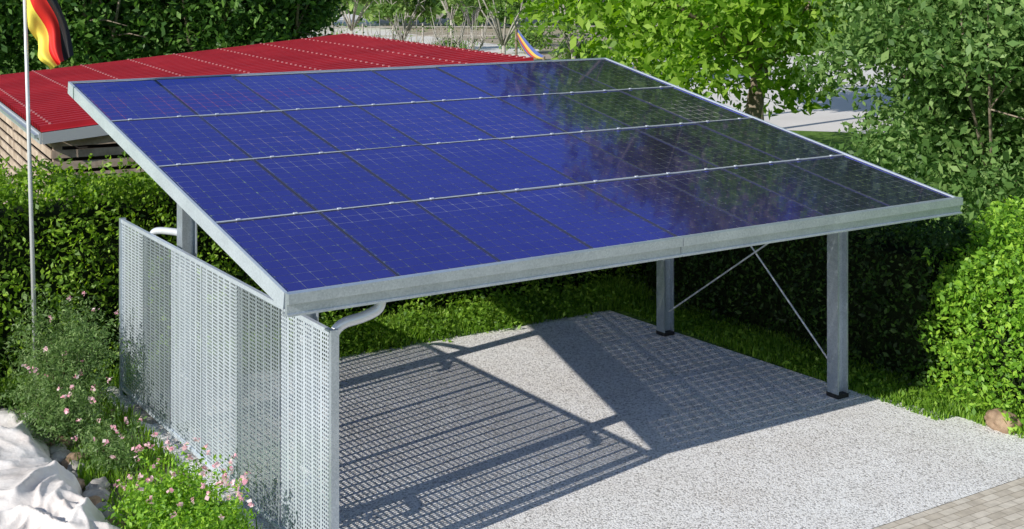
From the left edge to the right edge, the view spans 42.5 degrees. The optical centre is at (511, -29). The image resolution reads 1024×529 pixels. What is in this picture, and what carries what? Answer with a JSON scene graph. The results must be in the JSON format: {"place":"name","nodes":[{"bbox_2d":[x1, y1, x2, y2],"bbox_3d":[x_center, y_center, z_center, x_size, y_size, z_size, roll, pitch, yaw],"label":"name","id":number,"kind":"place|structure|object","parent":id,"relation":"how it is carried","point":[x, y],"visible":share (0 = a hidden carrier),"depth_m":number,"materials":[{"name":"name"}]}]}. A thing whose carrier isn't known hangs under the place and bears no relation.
{"place":"outdoors","nodes":[
{"label":"outdoors","id":0,"kind":"place"},
{"bbox_2d":[0,388,262,528],"bbox_3d":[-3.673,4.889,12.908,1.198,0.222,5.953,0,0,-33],"label":"grass","id":1,"kind":"structure","parent":0,"point":[86,476],"depth_m":13.39,"materials":[{"name":"green plant"}]},
{"bbox_2d":[0,376,17,405],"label":"garden shrub","id":2,"kind":"object","parent":1,"relation":"on","point":[7,383],"visible":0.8,"depth_m":15.03,"materials":[{"name":"green plant"}]},
{"bbox_2d":[23,0,38,397],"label":"flagpole","id":3,"kind":"object","parent":1,"relation":"on","point":[30,197],"visible":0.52,"depth_m":15.31,"materials":[{"name":"silver metal"}]},
{"bbox_2d":[27,0,73,68],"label":"flag","id":4,"kind":"object","parent":3,"relation":"attached to","point":[47,25],"visible":1,"depth_m":15.35,"materials":[{"name":"multicoloured fabric"}]},
{"bbox_2d":[42,433,54,445],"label":"field stone","id":5,"kind":"object","parent":1,"relation":"on","point":[47,439],"visible":0.12,"depth_m":13.85,"materials":[{"name":"stone"}]},
{"bbox_2d":[49,443,66,454],"bbox_3d":[-4.693,4.946,13.593,0.186,0.128,0.222,0,0,-19],"label":"field stone","id":6,"kind":"object","parent":1,"relation":"on","point":[53,449],"visible":0.56,"depth_m":13.55,"materials":[{"name":"grey stone"}]},
{"bbox_2d":[0,348,115,451],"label":"garden shrub","id":7,"kind":"object","parent":1,"relation":"on","point":[51,417],"visible":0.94,"depth_m":13.70,"materials":[{"name":"green plant"}]},
{"bbox_2d":[50,436,69,446],"bbox_3d":[-4.730,4.944,13.793,0.201,0.164,0.305,0,0,-28],"label":"field stone","id":8,"kind":"object","parent":1,"relation":"on","point":[62,440],"visible":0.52,"depth_m":13.74,"materials":[{"name":"stone"}]},
{"bbox_2d":[0,410,120,528],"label":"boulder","id":9,"kind":"object","parent":1,"relation":"on","point":[40,488],"visible":0.97,"depth_m":11.79,"materials":[{"name":"white stone"}]},
{"bbox_2d":[50,450,71,464],"bbox_3d":[-4.608,4.950,13.404,0.228,0.128,0.260,0,0,13],"label":"field stone","id":10,"kind":"object","parent":1,"relation":"on","point":[59,456],"visible":0.56,"depth_m":13.35,"materials":[{"name":"grey stone"}]},
{"bbox_2d":[0,281,131,414],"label":"garden shrub","id":11,"kind":"object","parent":1,"relation":"on","point":[88,351],"visible":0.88,"depth_m":14.65,"materials":[{"name":"green plant"}]},
{"bbox_2d":[69,470,79,476],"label":"field stone","id":12,"kind":"object","parent":1,"relation":"on","point":[74,473],"visible":0.13,"depth_m":12.85,"materials":[{"name":"grey stone"}]},
{"bbox_2d":[61,452,88,468],"bbox_3d":[-4.411,4.948,13.298,0.203,0.178,0.384,0,0,22],"label":"field stone","id":13,"kind":"object","parent":1,"relation":"on","point":[65,462],"visible":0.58,"depth_m":13.24,"materials":[{"name":"brown stone"}]},
{"bbox_2d":[66,460,84,473],"bbox_3d":[-4.348,4.952,13.103,0.200,0.155,0.203,0,0,15],"label":"field stone","id":14,"kind":"object","parent":1,"relation":"on","point":[74,467],"visible":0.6,"depth_m":13.05,"materials":[{"name":"grey stone"}]},
{"bbox_2d":[76,477,85,489],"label":"field stone","id":15,"kind":"object","parent":1,"relation":"on","point":[81,483],"visible":0.34,"depth_m":12.68,"materials":[{"name":"stone"}]},
{"bbox_2d":[88,495,101,505],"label":"field stone","id":16,"kind":"object","parent":1,"relation":"on","point":[95,499],"visible":0.23,"depth_m":12.18,"materials":[{"name":"brown stone"}]},
{"bbox_2d":[81,487,109,501],"bbox_3d":[-3.923,4.953,12.411,0.279,0.121,0.236,0,0,24],"label":"field stone","id":17,"kind":"object","parent":1,"relation":"on","point":[101,492],"visible":0.69,"depth_m":12.39,"materials":[{"name":"grey stone"}]},
{"bbox_2d":[85,477,109,490],"bbox_3d":[-3.979,4.949,12.626,0.208,0.165,0.312,0,0,19],"label":"field stone","id":18,"kind":"object","parent":1,"relation":"on","point":[99,482],"visible":0.59,"depth_m":12.59,"materials":[{"name":"grey stone"}]},
{"bbox_2d":[95,502,110,512],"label":"field stone","id":19,"kind":"object","parent":1,"relation":"on","point":[100,505],"visible":0.22,"depth_m":12.03,"materials":[{"name":"grey stone"}]},
{"bbox_2d":[64,398,147,478],"bbox_3d":[-4.059,4.676,13.197,0.794,0.665,0.987,0,0,-33],"label":"garden shrub","id":20,"kind":"object","parent":1,"relation":"on","point":[107,450],"visible":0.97,"depth_m":13.10,"materials":[{"name":"green plant"}]},
{"bbox_2d":[103,508,121,518],"bbox_3d":[-3.634,4.946,11.888,0.210,0.199,0.253,0,0,5],"label":"field stone","id":21,"kind":"object","parent":1,"relation":"on","point":[106,513],"visible":0.13,"depth_m":11.84,"materials":[{"name":"grey stone"}]},
{"bbox_2d":[107,516,124,528],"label":"field stone","id":22,"kind":"object","parent":1,"relation":"on","point":[111,522],"visible":0.27,"depth_m":11.68,"materials":[{"name":"grey stone"}]},
{"bbox_2d":[98,432,259,528],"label":"rose bush","id":23,"kind":"object","parent":1,"relation":"on","point":[172,506],"visible":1,"depth_m":11.36,"materials":[{"name":"green plant"}]},
{"bbox_2d":[0,33,533,203],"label":"shed","id":24,"kind":"structure","parent":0,"point":[65,125],"depth_m":24.19,"materials":[{"name":"red paint"}]},
{"bbox_2d":[308,14,538,57],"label":"path","id":25,"kind":"structure","parent":0,"point":[487,47],"depth_m":104.29,"materials":[{"name":"grey concrete"}]},
{"bbox_2d":[497,21,557,50],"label":"shrub","id":26,"kind":"object","parent":25,"relation":"on","point":[531,38],"visible":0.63,"depth_m":79.47,"materials":[{"name":"green plant"}]},
{"bbox_2d":[362,11,611,60],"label":"yard ground","id":27,"kind":"structure","parent":0,"point":[543,51],"depth_m":109.62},
{"bbox_2d":[331,0,382,33],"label":"slim tree","id":28,"kind":"object","parent":27,"relation":"on","point":[365,2],"visible":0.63,"depth_m":77.74,"materials":[{"name":"green plant"}]},
{"bbox_2d":[372,0,440,40],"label":"slim tree","id":29,"kind":"object","parent":27,"relation":"on","point":[414,7],"visible":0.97,"depth_m":65.99,"materials":[{"name":"green plant"}]},
{"bbox_2d":[431,37,463,47],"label":"shrub","id":30,"kind":"object","parent":27,"relation":"on","point":[449,41],"visible":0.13,"depth_m":73.64,"materials":[{"name":"green plant"}]},
{"bbox_2d":[441,0,458,34],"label":"slim tree","id":31,"kind":"object","parent":27,"relation":"on","point":[446,8],"visible":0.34,"depth_m":94.83,"materials":[{"name":"green plant"}]},
{"bbox_2d":[441,0,483,48],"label":"slim tree","id":32,"kind":"object","parent":27,"relation":"on","point":[463,4],"visible":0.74,"depth_m":83.80,"materials":[{"name":"green plant"}]},
{"bbox_2d":[332,23,657,44],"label":"paddock fence","id":33,"kind":"object","parent":27,"relation":"on","point":[363,27],"visible":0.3,"depth_m":88.58,"materials":[{"name":"grey wood"}]},
{"bbox_2d":[545,34,613,59],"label":"shrub","id":34,"kind":"object","parent":27,"relation":"on","point":[567,54],"visible":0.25,"depth_m":67.45,"materials":[{"name":"green plant"}]},
{"bbox_2d":[0,0,1023,528],"bbox_3d":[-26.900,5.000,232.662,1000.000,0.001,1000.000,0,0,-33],"label":"ground","id":35,"kind":"structure","parent":0,"point":[826,138],"depth_m":37.40,"materials":[{"name":"green"}]},
{"bbox_2d":[0,0,34,73],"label":"dark tree","id":36,"kind":"object","parent":35,"relation":"on","point":[4,47],"visible":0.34,"depth_m":41.29,"materials":[{"name":"green plant"}]},
{"bbox_2d":[0,0,194,74],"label":"dark tree","id":37,"kind":"object","parent":35,"relation":"on","point":[89,44],"visible":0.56,"depth_m":41.52,"materials":[{"name":"green plant"}]},
{"bbox_2d":[95,0,315,56],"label":"dark tree","id":38,"kind":"object","parent":35,"relation":"on","point":[201,21],"visible":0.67,"depth_m":42.25,"materials":[{"name":"green plant"}]},
{"bbox_2d":[216,0,347,45],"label":"dark tree","id":39,"kind":"object","parent":35,"relation":"on","point":[321,10],"visible":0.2,"depth_m":44.34,"materials":[{"name":"green plant"}]},
{"bbox_2d":[0,150,647,384],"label":"hedge","id":40,"kind":"object","parent":35,"relation":"on","point":[76,240],"visible":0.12,"depth_m":16.38,"materials":[{"name":"green plant"}]},
{"bbox_2d":[310,11,345,37],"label":"bare sapling","id":41,"kind":"object","parent":35,"relation":"on","point":[331,27],"visible":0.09,"depth_m":61.99,"materials":[{"name":"grey plant"}]},
{"bbox_2d":[0,270,656,407],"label":"grass","id":42,"kind":"structure","parent":35,"relation":"on","point":[458,329],"depth_m":18.15,"materials":[{"name":"green plant"}]},
{"bbox_2d":[317,13,366,35],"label":"bare sapling","id":43,"kind":"object","parent":35,"relation":"on","point":[335,32],"visible":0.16,"depth_m":56.76,"materials":[{"name":"grey plant"}]},
{"bbox_2d":[353,9,403,39],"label":"bare sapling","id":44,"kind":"object","parent":35,"relation":"on","point":[397,29],"visible":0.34,"depth_m":59.64,"materials":[{"name":"grey plant"}]},
{"bbox_2d":[79,0,720,29],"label":"woodland","id":45,"kind":"object","parent":35,"relation":"on","point":[457,21],"visible":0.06,"depth_m":115.73,"materials":[{"name":"green plant"}]},
{"bbox_2d":[393,9,438,44],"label":"bare sapling","id":46,"kind":"object","parent":35,"relation":"on","point":[399,35],"visible":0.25,"depth_m":56.12,"materials":[{"name":"grey plant"}]},
{"bbox_2d":[423,6,467,47],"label":"bare sapling","id":47,"kind":"object","parent":35,"relation":"on","point":[448,38],"visible":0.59,"depth_m":62.70,"materials":[{"name":"green plant"}]},
{"bbox_2d":[444,3,494,50],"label":"bare sapling","id":48,"kind":"object","parent":35,"relation":"on","point":[474,36],"visible":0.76,"depth_m":58.75,"materials":[{"name":"grey plant"}]},
{"bbox_2d":[471,0,534,54],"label":"slim tree","id":49,"kind":"object","parent":35,"relation":"on","point":[501,16],"visible":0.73,"depth_m":61.86,"materials":[{"name":"green plant"}]},
{"bbox_2d":[515,29,544,59],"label":"hammock","id":50,"kind":"object","parent":35,"relation":"on","point":[528,49],"visible":0.83,"depth_m":57.70,"materials":[{"name":"multicoloured fabric"}]},
{"bbox_2d":[114,271,1023,427],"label":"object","id":51,"kind":"object","parent":35,"relation":"on","point":[557,305],"visible":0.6,"depth_m":18.21,"materials":[{"name":"green plant"}]},
{"bbox_2d":[536,0,603,58],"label":"slim tree","id":52,"kind":"object","parent":35,"relation":"on","point":[564,35],"visible":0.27,"depth_m":55.73,"materials":[{"name":"green plant"}]},
{"bbox_2d":[487,0,913,120],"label":"walnut tree","id":53,"kind":"object","parent":35,"relation":"on","point":[695,31],"visible":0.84,"depth_m":27.11,"materials":[{"name":"green plant"}]},
{"bbox_2d":[621,193,1007,389],"bbox_3d":[3.959,3.927,18.423,1.966,2.193,6.035,0,0,-33],"label":"hedge","id":54,"kind":"object","parent":35,"relation":"on","point":[892,276],"visible":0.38,"depth_m":16.80,"materials":[{"name":"green plant"}]},
{"bbox_2d":[612,297,1023,438],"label":"grass","id":55,"kind":"structure","parent":35,"relation":"on","point":[952,407],"depth_m":16.65,"materials":[{"name":"green plant"}]},
{"bbox_2d":[762,0,1023,244],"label":"leafy tree","id":56,"kind":"object","parent":35,"relation":"on","point":[959,82],"visible":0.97,"depth_m":22.16,"materials":[{"name":"green plant"}]},
{"bbox_2d":[916,195,1023,433],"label":"rounded bush","id":57,"kind":"object","parent":35,"relation":"on","point":[992,324],"visible":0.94,"depth_m":15.01,"materials":[{"name":"green plant"}]},
{"bbox_2d":[101,310,1023,528],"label":"gravel ground","id":58,"kind":"structure","parent":0,"point":[609,419],"depth_m":13.97,"materials":[{"name":"grey gravel"}]},
{"bbox_2d":[123,401,166,423],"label":"stepping slab","id":59,"kind":"structure","parent":58,"relation":"on","point":[149,418],"depth_m":14.74,"materials":[{"name":"stone"}]},
{"bbox_2d":[119,217,338,528],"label":"perforated screen","id":60,"kind":"object","parent":58,"relation":"on","point":[178,384],"visible":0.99,"depth_m":12.49,"materials":[{"name":"metal"}]},
{"bbox_2d":[68,58,962,528],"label":"carport","id":61,"kind":"object","parent":58,"relation":"on","point":[310,194],"visible":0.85,"depth_m":14.30,"materials":[{"name":"blue glass"}]},
{"bbox_2d":[984,408,1022,433],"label":"field stone","id":62,"kind":"object","parent":58,"relation":"on","point":[994,418],"visible":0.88,"depth_m":14.29,"materials":[{"name":"beige stone"}]},
{"bbox_2d":[625,51,909,133],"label":"road","id":63,"kind":"structure","parent":0,"point":[834,116],"depth_m":47.97,"materials":[{"name":"grey asphalt"}]},
{"bbox_2d":[874,477,1023,528],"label":"pavement","id":64,"kind":"structure","parent":0,"point":[1000,507],"depth_m":12.12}
]}

